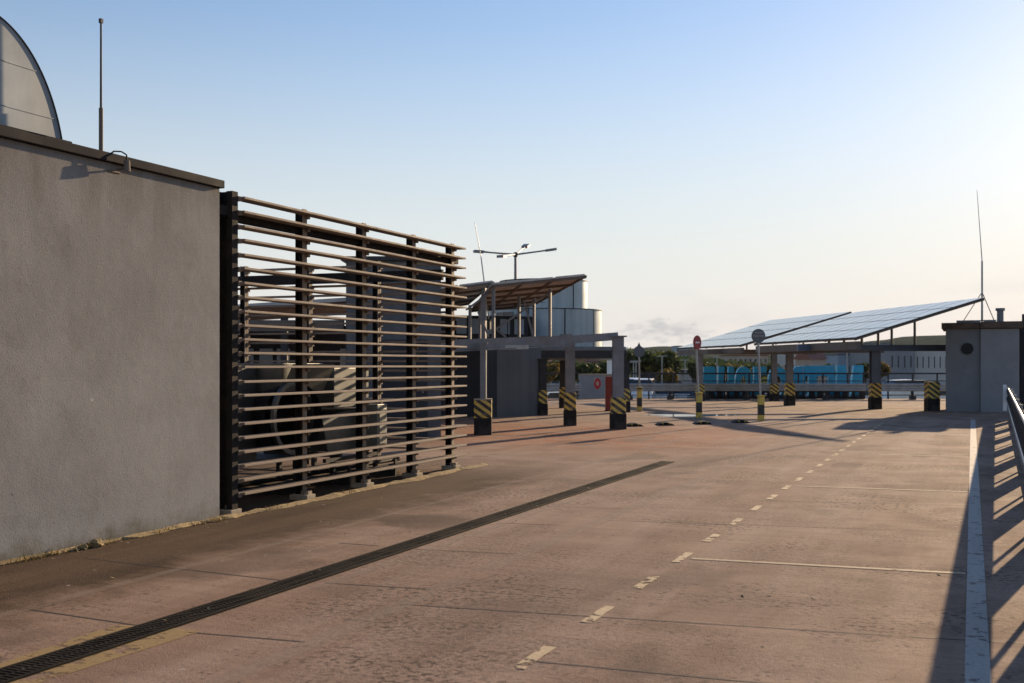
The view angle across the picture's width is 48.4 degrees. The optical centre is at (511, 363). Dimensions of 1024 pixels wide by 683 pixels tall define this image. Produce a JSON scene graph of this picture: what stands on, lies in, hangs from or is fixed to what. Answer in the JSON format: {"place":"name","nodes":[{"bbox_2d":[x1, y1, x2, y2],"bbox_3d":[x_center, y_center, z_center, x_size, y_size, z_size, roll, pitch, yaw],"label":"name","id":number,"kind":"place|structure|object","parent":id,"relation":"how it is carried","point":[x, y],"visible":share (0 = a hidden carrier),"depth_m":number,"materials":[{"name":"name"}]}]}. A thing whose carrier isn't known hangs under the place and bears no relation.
{"place":"outdoors","nodes":[
{"label":"outdoors","id":0,"kind":"place"},
{"bbox_2d":[238,297,345,365],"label":"open shed","id":1,"kind":"structure","parent":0,"point":[291,347],"depth_m":29.61,"materials":[{"name":"metal"}]},
{"bbox_2d":[259,349,272,362],"bbox_3d":[-6.400,-0.150,29.620,0.340,0.500,0.030,0,0,0],"label":"window","id":2,"kind":"structure","parent":1,"relation":"in","point":[261,357],"depth_m":29.60,"materials":[{"name":"grey glass"}]},
{"bbox_2d":[340,349,345,365],"bbox_3d":[-4.300,-0.150,29.620,0.340,0.500,0.030,0,0,0],"label":"window","id":3,"kind":"structure","parent":1,"relation":"in","point":[341,357],"depth_m":29.60,"materials":[{"name":"grey glass"}]},
{"bbox_2d":[0,399,1023,682],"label":"deck","id":4,"kind":"structure","parent":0,"point":[564,563],"depth_m":8.99,"materials":[{"name":"concrete"}]},
{"bbox_2d":[90,538,103,547],"bbox_3d":[-3.635,1.570,9.955,0.117,0.095,0.109,0,0,-40],"label":"mortar lump","id":5,"kind":"object","parent":4,"relation":"on","point":[96,543],"visible":1,"depth_m":9.92,"materials":[{"name":"beige concrete"}]},
{"bbox_2d":[0,625,200,682],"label":"tan patch","id":6,"kind":"object","parent":4,"relation":"on","point":[169,635],"visible":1,"depth_m":6.37,"materials":[{"name":"paint"}]},
{"bbox_2d":[0,16,224,564],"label":"plant room","id":7,"kind":"object","parent":4,"relation":"on","point":[109,355],"visible":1,"depth_m":10.08,"materials":[{"name":"painted render"},{"name":"concrete"},{"name":"metal"}]},
{"bbox_2d":[99,18,102,150],"bbox_3d":[-3.828,-2.533,10.600,0.180,1.366,0.180,0,0,22],"label":"lightning rod","id":8,"kind":"object","parent":7,"relation":"on","point":[100,118],"visible":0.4,"depth_m":10.59,"materials":[{"name":"grey metal"}]},
{"bbox_2d":[107,151,130,173],"bbox_3d":[-3.543,-1.817,10.200,0.152,0.199,0.226,0,0,22],"label":"bulkhead lamp","id":9,"kind":"object","parent":7,"relation":"attached to","point":[126,168],"visible":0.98,"depth_m":10.24,"materials":[{"name":"grey metal"}]},
{"bbox_2d":[10,490,354,563],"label":"weeds","id":10,"kind":"object","parent":4,"relation":"on","point":[24,558],"visible":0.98,"depth_m":9.77,"materials":[{"name":"green plant"}]},
{"bbox_2d":[0,463,487,564],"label":"mortar fillet","id":11,"kind":"object","parent":4,"relation":"on","point":[291,504],"visible":0.97,"depth_m":12.51,"materials":[{"name":"beige concrete"}]},
{"bbox_2d":[238,363,334,473],"bbox_3d":[-3.476,0.795,14.604,1.745,1.610,1.800,0,0,22],"label":"air handling unit","id":12,"kind":"object","parent":4,"relation":"on","point":[264,374],"visible":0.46,"depth_m":14.34,"materials":[{"name":"metal"}]},
{"bbox_2d":[263,368,386,476],"bbox_3d":[-2.624,0.820,15.845,1.300,1.560,1.440,0,0,22],"label":"duct box","id":13,"kind":"object","parent":4,"relation":"on","point":[340,397],"visible":0.47,"depth_m":15.59,"materials":[{"name":"metal"}]},
{"bbox_2d":[238,457,417,494],"bbox_3d":[-2.538,1.480,14.819,0.525,0.240,5.200,0,0,22],"label":"pipe run","id":14,"kind":"object","parent":4,"relation":"on","point":[341,481],"visible":0.35,"depth_m":15.07,"materials":[{"name":"black metal"}]},
{"bbox_2d":[0,461,674,682],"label":"trench drain","id":15,"kind":"object","parent":4,"relation":"on","point":[31,666],"visible":1,"depth_m":7.82,"materials":[{"name":"metal"}]},
{"bbox_2d":[238,261,444,465],"bbox_3d":[-3.418,0.000,18.291,5.200,3.200,0.285,0,0,22],"label":"slatted screen","id":16,"kind":"object","parent":4,"relation":"on","point":[244,276],"visible":0.35,"depth_m":17.86,"materials":[{"name":"metal"}]},
{"bbox_2d":[219,191,466,515],"bbox_3d":[-1.980,-0.111,14.622,0.348,3.418,6.250,0,0,22],"label":"slatted screen","id":17,"kind":"object","parent":4,"relation":"on","point":[303,232],"visible":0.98,"depth_m":13.56,"materials":[{"name":"wood"}]},
{"bbox_2d":[341,256,440,439],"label":"stair house","id":18,"kind":"structure","parent":4,"relation":"on","point":[390,337],"depth_m":24.00,"materials":[{"name":"concrete"}]},
{"bbox_2d":[382,340,426,436],"bbox_3d":[-2.259,0.540,23.964,0.950,2.100,0.078,0,0,0],"label":"door","id":19,"kind":"structure","parent":18,"relation":"in","point":[386,384],"depth_m":23.97,"materials":[{"name":"grey metal"}]},
{"bbox_2d":[441,349,479,416],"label":"dark shed","id":20,"kind":"structure","parent":4,"relation":"on","point":[471,372],"depth_m":34.46,"materials":[{"name":"metal"}]},
{"bbox_2d":[441,280,493,397],"bbox_3d":[-1.869,-0.271,34.278,1.803,3.741,10.570,0,0,-6],"label":"solar canopy","id":21,"kind":"object","parent":4,"relation":"on","point":[472,292],"visible":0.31,"depth_m":29.61,"materials":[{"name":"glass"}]},
{"bbox_2d":[3,473,940,677],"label":"leaf litter","id":22,"kind":"object","parent":4,"relation":"on","point":[208,608],"visible":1,"depth_m":8.56,"materials":[{"name":"brown plant"}]},
{"bbox_2d":[487,346,540,416],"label":"plant block","id":23,"kind":"structure","parent":4,"relation":"on","point":[513,382],"depth_m":34.88,"materials":[{"name":"metal"}]},
{"bbox_2d":[473,244,556,278],"bbox_3d":[0.165,-2.032,52.066,2.622,7.545,5.640,0,0,34],"label":"street lamp","id":24,"kind":"object","parent":4,"relation":"on","point":[516,254],"visible":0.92,"depth_m":51.96,"materials":[{"name":"grey metal"}]},
{"bbox_2d":[29,455,1022,682],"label":"pavement joints","id":25,"kind":"object","parent":4,"relation":"on","point":[545,613],"visible":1,"depth_m":7.12,"materials":[{"name":"concrete"}]},
{"bbox_2d":[441,274,626,434],"bbox_3d":[0.649,-0.193,31.548,4.642,3.666,12.890,0,0,2],"label":"solar canopy","id":26,"kind":"object","parent":4,"relation":"on","point":[525,293],"visible":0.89,"depth_m":27.76,"materials":[{"name":"grey metal"}]},
{"bbox_2d":[474,222,490,328],"bbox_3d":[-0.847,-2.562,33.023,0.485,3.113,0.122,0,0,7],"label":"whip aerial","id":27,"kind":"object","parent":26,"relation":"on","point":[488,323],"visible":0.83,"depth_m":32.98,"materials":[{"name":"metal"}]},
{"bbox_2d":[547,383,580,390],"bbox_3d":[2.379,1.403,57.050,2.154,0.873,0.300,0,0,0],"label":"crash barrier","id":28,"kind":"object","parent":4,"relation":"on","point":[553,386],"visible":0.3,"depth_m":56.96,"materials":[{"name":"metal"}]},
{"bbox_2d":[604,377,611,410],"bbox_3d":[3.322,1.025,38.972,0.290,1.190,0.270,0,0,0],"label":"fire cabinet","id":29,"kind":"object","parent":4,"relation":"on","point":[608,387],"visible":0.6,"depth_m":38.85,"materials":[{"name":"red metal"}]},
{"bbox_2d":[627,422,643,426],"bbox_3d":[3.149,1.560,29.378,0.480,0.080,0.510,0,0,0],"label":"speed hump","id":30,"kind":"object","parent":4,"relation":"on","point":[632,424],"visible":0.94,"depth_m":29.13,"materials":[{"name":"black rubber"}]},
{"bbox_2d":[633,343,644,411],"bbox_3d":[4.283,0.432,38.438,0.380,2.345,0.212,0,0,0],"label":"road sign","id":31,"kind":"object","parent":4,"relation":"on","point":[638,351],"visible":1,"depth_m":38.36,"materials":[{"name":"grey metal"}]},
{"bbox_2d":[629,373,695,398],"bbox_3d":[7.513,1.117,57.900,3.807,1.347,0.070,0,0,0],"label":"handrail","id":32,"kind":"object","parent":4,"relation":"on","point":[649,395],"visible":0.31,"depth_m":57.87,"materials":[{"name":"metal"}]},
{"bbox_2d":[629,383,696,399],"bbox_3d":[7.513,1.403,57.050,3.807,0.873,0.300,0,0,0],"label":"crash barrier","id":33,"kind":"object","parent":4,"relation":"on","point":[669,387],"visible":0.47,"depth_m":56.94,"materials":[{"name":"metal"}]},
{"bbox_2d":[654,421,674,425],"bbox_3d":[4.006,1.560,29.852,0.480,0.080,0.510,0,0,0],"label":"speed hump","id":34,"kind":"object","parent":4,"relation":"on","point":[663,423],"visible":1,"depth_m":29.61,"materials":[{"name":"black rubber"}]},
{"bbox_2d":[652,414,728,416],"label":"puddle","id":35,"kind":"object","parent":4,"relation":"on","point":[676,415],"visible":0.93,"depth_m":35.24,"materials":[{"name":"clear liquid"}]},
{"bbox_2d":[511,423,882,668],"bbox_3d":[4.417,1.596,16.871,0.084,0.001,30.400,0,0,22],"label":"dashed line","id":36,"kind":"object","parent":4,"relation":"on","point":[544,650],"visible":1,"depth_m":8.16,"materials":[{"name":"beige paint"}]},
{"bbox_2d":[693,335,702,417],"bbox_3d":[5.490,0.377,33.683,0.343,2.447,0.295,0,0,-6],"label":"no entry sign","id":37,"kind":"object","parent":4,"relation":"on","point":[697,342],"visible":1,"depth_m":33.64,"materials":[{"name":"grey metal"}]},
{"bbox_2d":[692,421,712,424],"bbox_3d":[5.078,1.560,30.341,0.480,0.080,0.510,0,0,0],"label":"speed hump","id":38,"kind":"object","parent":4,"relation":"on","point":[701,423],"visible":1,"depth_m":30.10,"materials":[{"name":"black rubber"}]},
{"bbox_2d":[703,367,716,394],"bbox_3d":[10.222,1.264,59.099,0.776,2.258,0.399,0,0,0],"label":"sign letter","id":39,"kind":"object","parent":4,"relation":"on","point":[709,378],"visible":0.35,"depth_m":58.90,"materials":[{"name":"metal"}]},
{"bbox_2d":[717,367,733,394],"bbox_3d":[11.089,1.264,59.100,0.854,2.258,0.399,0,0,0],"label":"sign letter","id":40,"kind":"object","parent":4,"relation":"on","point":[720,378],"visible":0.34,"depth_m":58.90,"materials":[{"name":"metal"}]},
{"bbox_2d":[731,419,749,422],"bbox_3d":[6.237,1.560,31.106,0.480,0.080,0.510,0,0,0],"label":"speed hump","id":41,"kind":"object","parent":4,"relation":"on","point":[739,421],"visible":1,"depth_m":30.86,"materials":[{"name":"black rubber"}]},
{"bbox_2d":[734,367,752,394],"bbox_3d":[12.008,1.269,59.099,0.890,2.248,0.399,0,0,0],"label":"sign letter","id":42,"kind":"object","parent":4,"relation":"on","point":[738,378],"visible":0.46,"depth_m":58.90,"materials":[{"name":"metal"}]},
{"bbox_2d":[751,329,765,420],"bbox_3d":[6.905,0.308,31.944,0.400,2.585,0.212,0,0,0],"label":"road sign","id":43,"kind":"object","parent":4,"relation":"on","point":[758,336],"visible":1,"depth_m":31.88,"materials":[{"name":"grey metal"}]},
{"bbox_2d":[753,367,765,394],"bbox_3d":[12.849,1.264,59.100,0.647,2.258,0.399,0,0,0],"label":"sign letter","id":44,"kind":"object","parent":4,"relation":"on","point":[755,376],"visible":0.34,"depth_m":58.90,"materials":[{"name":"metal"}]},
{"bbox_2d":[677,312,851,400],"bbox_3d":[11.236,-0.218,52.985,5.605,4.040,9.599,0,0,-6],"label":"solar canopy","id":45,"kind":"object","parent":4,"relation":"on","point":[742,337],"visible":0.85,"depth_m":52.76,"materials":[{"name":"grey glass"}]},
{"bbox_2d":[767,367,785,394],"bbox_3d":[13.768,1.269,59.099,0.994,2.248,0.399,0,0,0],"label":"sign letter","id":46,"kind":"object","parent":4,"relation":"on","point":[782,377],"visible":0.27,"depth_m":58.90,"materials":[{"name":"metal"}]},
{"bbox_2d":[703,373,860,398],"bbox_3d":[13.599,1.117,57.900,8.264,1.347,0.070,0,0,0],"label":"handrail","id":47,"kind":"object","parent":4,"relation":"on","point":[798,395],"visible":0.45,"depth_m":57.87,"materials":[{"name":"metal"}]},
{"bbox_2d":[703,383,865,399],"bbox_3d":[13.599,1.403,57.050,8.264,0.873,0.300,0,0,0],"label":"crash barrier","id":48,"kind":"object","parent":4,"relation":"on","point":[747,387],"visible":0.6,"depth_m":56.94,"materials":[{"name":"metal"}]},
{"bbox_2d":[704,391,864,398],"bbox_3d":[13.931,1.555,58.500,8.431,0.470,0.100,0,0,0],"label":"letter base frame","id":49,"kind":"object","parent":4,"relation":"on","point":[781,397],"visible":0.46,"depth_m":58.45,"materials":[{"name":"metal"}]},
{"bbox_2d":[794,366,802,394],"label":"sign letter","id":50,"kind":"object","parent":4,"relation":"on","point":[798,369],"visible":0.14,"depth_m":58.90,"materials":[{"name":"metal"}]},
{"bbox_2d":[803,365,834,394],"bbox_3d":[15.915,1.230,59.100,1.604,2.325,0.399,0,0,0],"label":"sign letter","id":51,"kind":"object","parent":4,"relation":"on","point":[811,378],"visible":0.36,"depth_m":58.90,"materials":[{"name":"metal"}]},
{"bbox_2d":[692,433,967,573],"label":"bay lines","id":52,"kind":"object","parent":4,"relation":"on","point":[849,566],"visible":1,"depth_m":9.10,"materials":[{"name":"paint"}]},
{"bbox_2d":[836,365,848,394],"bbox_3d":[17.132,1.230,59.099,0.621,2.325,0.399,0,0,0],"label":"sign letter","id":53,"kind":"object","parent":4,"relation":"on","point":[841,378],"visible":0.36,"depth_m":58.90,"materials":[{"name":"metal"}]},
{"bbox_2d":[850,365,863,394],"bbox_3d":[17.882,1.230,59.099,0.673,2.325,0.399,0,0,0],"label":"sign letter","id":54,"kind":"object","parent":4,"relation":"on","point":[856,378],"visible":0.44,"depth_m":58.90,"materials":[{"name":"metal"}]},
{"bbox_2d":[754,298,984,408],"bbox_3d":[12.674,-0.204,41.359,5.500,3.850,10.300,0,0,-6],"label":"solar canopy","id":55,"kind":"object","parent":4,"relation":"on","point":[860,325],"visible":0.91,"depth_m":40.49,"materials":[{"name":"grey glass"}]},
{"bbox_2d":[861,373,945,398],"bbox_3d":[20.010,1.117,57.900,4.458,1.347,0.070,0,0,0],"label":"handrail","id":56,"kind":"object","parent":4,"relation":"on","point":[887,395],"visible":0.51,"depth_m":57.87,"materials":[{"name":"metal"}]},
{"bbox_2d":[867,383,945,399],"bbox_3d":[20.010,1.403,57.050,4.458,0.873,0.300,0,0,0],"label":"crash barrier","id":57,"kind":"object","parent":4,"relation":"on","point":[912,387],"visible":0.43,"depth_m":56.98,"materials":[{"name":"metal"}]},
{"bbox_2d":[924,382,939,410],"bbox_3d":[14.385,1.120,38.977,0.420,1.020,0.420,0,0,0],"label":"striped bollard","id":58,"kind":"object","parent":4,"relation":"on","point":[931,396],"visible":0.91,"depth_m":38.78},
{"bbox_2d":[964,420,990,682],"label":"edge line","id":59,"kind":"object","parent":4,"relation":"on","point":[977,666],"visible":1,"depth_m":7.95,"materials":[{"name":"white paint"}]},
{"bbox_2d":[941,320,1022,412],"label":"service hut","id":60,"kind":"object","parent":4,"relation":"on","point":[982,363],"visible":0.98,"depth_m":37.90,"materials":[{"name":"concrete"}]},
{"bbox_2d":[964,194,996,321],"bbox_3d":[15.931,-3.676,38.834,1.100,4.464,0.675,0,0,22],"label":"lightning rod","id":61,"kind":"object","parent":60,"relation":"on","point":[982,296],"visible":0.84,"depth_m":38.62,"materials":[{"name":"metal"}]},
{"bbox_2d":[995,308,1004,320],"bbox_3d":[16.525,-1.647,38.515,0.300,0.485,0.300,0,0,22],"label":"vent pipe","id":62,"kind":"object","parent":60,"relation":"on","point":[1000,314],"visible":0.83,"depth_m":38.42,"materials":[{"name":"grey metal"}]},
{"bbox_2d":[1003,385,1023,472],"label":"edge barrier","id":63,"kind":"object","parent":4,"relation":"on","point":[1014,405],"visible":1,"depth_m":19.68,"materials":[{"name":"metal"}]},
{"bbox_2d":[1019,314,1023,409],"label":"roof box","id":64,"kind":"object","parent":4,"relation":"on","point":[1021,366],"visible":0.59,"depth_m":38.91,"materials":[{"name":"concrete"}]},
{"bbox_2d":[0,0,1023,348],"label":"sky","id":65,"kind":"structure","parent":0,"point":[709,168],"materials":[{"name":"blue"}]},
{"bbox_2d":[489,278,601,346],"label":"silver tower","id":66,"kind":"structure","parent":0,"point":[572,314],"depth_m":40.86,"materials":[{"name":"metal"}]},
{"bbox_2d":[538,347,630,414],"bbox_3d":[1.139,0.557,40.973,5.089,2.258,10.825,0,0,-5],"label":"frame","id":67,"kind":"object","parent":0,"point":[581,353],"depth_m":37.37,"materials":[{"name":"concrete"}]},
{"bbox_2d":[441,315,531,339],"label":"shed","id":68,"kind":"structure","parent":67,"relation":"on","point":[508,329],"depth_m":37.73,"materials":[{"name":"blue paint"}]},
{"bbox_2d":[456,318,523,333],"bbox_3d":[-0.710,-1.243,37.630,2.373,0.500,0.030,0,0,-22],"label":"window","id":69,"kind":"structure","parent":68,"relation":"in","point":[460,321],"depth_m":37.46,"materials":[{"name":"black glass"}]},
{"bbox_2d":[671,346,688,367],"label":"tower block","id":70,"kind":"structure","parent":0,"point":[674,348],"depth_m":520.00,"materials":[{"name":"blue paint"}]},
{"bbox_2d":[677,369,695,382],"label":"white hall","id":71,"kind":"structure","parent":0,"point":[689,379],"depth_m":168.31,"materials":[{"name":"paint"}]},
{"bbox_2d":[578,353,823,363],"bbox_3d":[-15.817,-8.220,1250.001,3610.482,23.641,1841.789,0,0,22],"label":"hills","id":72,"kind":"structure","parent":0,"point":[769,358],"depth_m":1286.38,"materials":[{"name":"green plant"}]},
{"bbox_2d":[575,372,866,383],"bbox_3d":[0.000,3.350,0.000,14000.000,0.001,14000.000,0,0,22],"label":"ground","id":73,"kind":"structure","parent":0,"point":[764,379],"depth_m":231.06,"materials":[{"name":"green plant"}]},
{"bbox_2d":[579,374,611,398],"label":"wall","id":74,"kind":"structure","parent":73,"relation":"on","point":[589,390],"depth_m":60.05,"materials":[{"name":"concrete"}]},
{"bbox_2d":[594,378,600,388],"bbox_3d":[3.907,0.891,52.312,0.320,0.520,0.625,0,0,0],"label":"life ring holder","id":75,"kind":"object","parent":74,"relation":"attached to","point":[597,383],"visible":1,"depth_m":52.00,"materials":[{"name":"paint"}]},
{"bbox_2d":[631,371,654,378],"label":"dark hall","id":76,"kind":"structure","parent":73,"relation":"on","point":[646,376],"depth_m":185.00,"materials":[{"name":"paint"}]},
{"bbox_2d":[575,355,785,378],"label":"wood","id":77,"kind":"object","parent":73,"relation":"on","point":[685,361],"visible":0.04,"depth_m":282.35,"materials":[{"name":"green plant"}]},
{"bbox_2d":[718,355,768,365],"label":"terrace","id":78,"kind":"structure","parent":73,"relation":"on","point":[753,358],"depth_m":330.00,"materials":[{"name":"paint"}]},
{"bbox_2d":[824,353,849,381],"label":"retail hall","id":79,"kind":"structure","parent":73,"relation":"on","point":[835,359],"depth_m":210.00,"materials":[{"name":"blue paint"}]},
{"bbox_2d":[850,351,913,382],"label":"factory","id":80,"kind":"structure","parent":73,"relation":"on","point":[900,361],"depth_m":188.00,"materials":[{"name":"grey metal"}]},
{"bbox_2d":[914,351,945,382],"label":"warehouse","id":81,"kind":"structure","parent":73,"relation":"on","point":[929,361],"depth_m":190.00,"materials":[{"name":"paint"}]},
{"bbox_2d":[625,335,945,356],"bbox_3d":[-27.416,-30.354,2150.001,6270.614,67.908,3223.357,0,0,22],"label":"hills","id":82,"kind":"structure","parent":0,"point":[932,340],"depth_m":2309.81,"materials":[{"name":"grass"},{"name":"foliage"}]},
{"bbox_2d":[777,354,796,368],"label":"apartment house","id":83,"kind":"structure","parent":0,"point":[781,359],"depth_m":243.10,"materials":[{"name":"paint"}]},
{"bbox_2d":[863,342,889,344],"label":"office block","id":84,"kind":"structure","parent":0,"point":[875,343],"depth_m":259.80,"materials":[{"name":"blue paint"}]},
{"label":"car park","id":85,"kind":"structure","parent":0,"visible":0},
{"bbox_2d":[547,363,559,382],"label":"broadleaf tree","id":86,"kind":"object","parent":85,"relation":"on","point":[553,368],"visible":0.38,"depth_m":117.72,"materials":[{"name":"green plant"}]},
{"bbox_2d":[547,360,559,382],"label":"broadleaf tree","id":87,"kind":"object","parent":85,"relation":"on","point":[556,379],"visible":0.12,"depth_m":124.51,"materials":[{"name":"green plant"}]},
{"bbox_2d":[548,392,578,398],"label":"parked car","id":88,"kind":"object","parent":85,"relation":"on","point":[554,397],"visible":0.03,"depth_m":75.16,"materials":[{"name":"silver metal"}]},
{"bbox_2d":[575,360,600,392],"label":"broadleaf tree","id":89,"kind":"object","parent":85,"relation":"on","point":[583,367],"visible":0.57,"depth_m":128.93,"materials":[{"name":"green plant"}]},
{"bbox_2d":[578,360,601,363],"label":"bungalow","id":90,"kind":"object","parent":85,"relation":"on","point":[589,361],"visible":0.09,"depth_m":150.47,"materials":[{"name":"paint"}]},
{"bbox_2d":[591,360,606,373],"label":"broadleaf tree","id":91,"kind":"object","parent":85,"relation":"on","point":[603,366],"visible":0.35,"depth_m":138.82,"materials":[{"name":"green plant"}]},
{"bbox_2d":[607,360,611,373],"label":"white pylon","id":92,"kind":"object","parent":85,"relation":"on","point":[609,366],"depth_m":80.00,"materials":[{"name":"paint"}]},
{"bbox_2d":[624,347,655,377],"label":"broadleaf tree","id":93,"kind":"object","parent":85,"relation":"on","point":[645,359],"visible":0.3,"depth_m":147.71,"materials":[{"name":"green plant"}]},
{"bbox_2d":[631,378,654,398],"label":"parked car","id":94,"kind":"object","parent":85,"relation":"on","point":[645,380],"visible":0.21,"depth_m":90.31,"materials":[{"name":"white metal"}]},
{"bbox_2d":[632,354,655,377],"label":"broadleaf tree","id":95,"kind":"object","parent":85,"relation":"on","point":[643,369],"visible":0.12,"depth_m":164.24,"materials":[{"name":"green plant"}]},
{"bbox_2d":[640,349,680,379],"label":"broadleaf tree","id":96,"kind":"object","parent":85,"relation":"on","point":[670,359],"visible":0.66,"depth_m":148.58,"materials":[{"name":"green plant"}]},
{"bbox_2d":[655,391,676,398],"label":"parked car","id":97,"kind":"object","parent":85,"relation":"on","point":[661,393],"visible":0.11,"depth_m":91.26,"materials":[{"name":"grey metal"}]},
{"bbox_2d":[657,367,678,382],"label":"broadleaf tree","id":98,"kind":"object","parent":85,"relation":"on","point":[667,378],"visible":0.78,"depth_m":124.26,"materials":[{"name":"green plant"}]},
{"bbox_2d":[672,359,681,372],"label":"broadleaf tree","id":99,"kind":"object","parent":85,"relation":"on","point":[677,366],"visible":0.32,"depth_m":158.87,"materials":[{"name":"green plant"}]},
{"bbox_2d":[676,391,690,398],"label":"parked car","id":100,"kind":"object","parent":85,"relation":"on","point":[682,393],"visible":0.12,"depth_m":92.22,"materials":[{"name":"grey metal"}]},
{"bbox_2d":[687,361,706,382],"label":"broadleaf tree","id":101,"kind":"object","parent":85,"relation":"on","point":[691,366],"visible":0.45,"depth_m":149.43,"materials":[{"name":"green plant"}]},
{"bbox_2d":[709,363,728,380],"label":"broadleaf tree","id":102,"kind":"object","parent":85,"relation":"on","point":[719,365],"visible":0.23,"depth_m":144.57,"materials":[{"name":"green plant"}]},
{"bbox_2d":[734,364,752,382],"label":"broadleaf tree","id":103,"kind":"object","parent":85,"relation":"on","point":[738,366],"visible":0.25,"depth_m":149.86,"materials":[{"name":"green plant"}]},
{"bbox_2d":[750,364,766,379],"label":"broadleaf tree","id":104,"kind":"object","parent":85,"relation":"on","point":[755,365],"visible":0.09,"depth_m":154.77,"materials":[{"name":"green plant"}]},
{"bbox_2d":[761,362,779,376],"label":"broadleaf tree","id":105,"kind":"object","parent":85,"relation":"on","point":[769,368],"visible":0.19,"depth_m":164.05,"materials":[{"name":"green plant"}]},
{"bbox_2d":[794,353,827,382],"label":"cottage","id":106,"kind":"structure","parent":85,"relation":"on","point":[818,359],"depth_m":171.43,"materials":[{"name":"paint"}]},
{"bbox_2d":[850,362,868,387],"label":"broadleaf tree","id":107,"kind":"object","parent":85,"relation":"on","point":[866,366],"visible":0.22,"depth_m":149.83,"materials":[{"name":"green plant"}]},
{"bbox_2d":[867,361,890,377],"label":"broadleaf tree","id":108,"kind":"object","parent":85,"relation":"on","point":[885,368],"visible":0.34,"depth_m":139.07,"materials":[{"name":"green plant"}]},
{"bbox_2d":[881,379,923,398],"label":"parked car","id":109,"kind":"object","parent":85,"relation":"on","point":[902,392],"visible":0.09,"depth_m":85.10,"materials":[{"name":"silver metal"}]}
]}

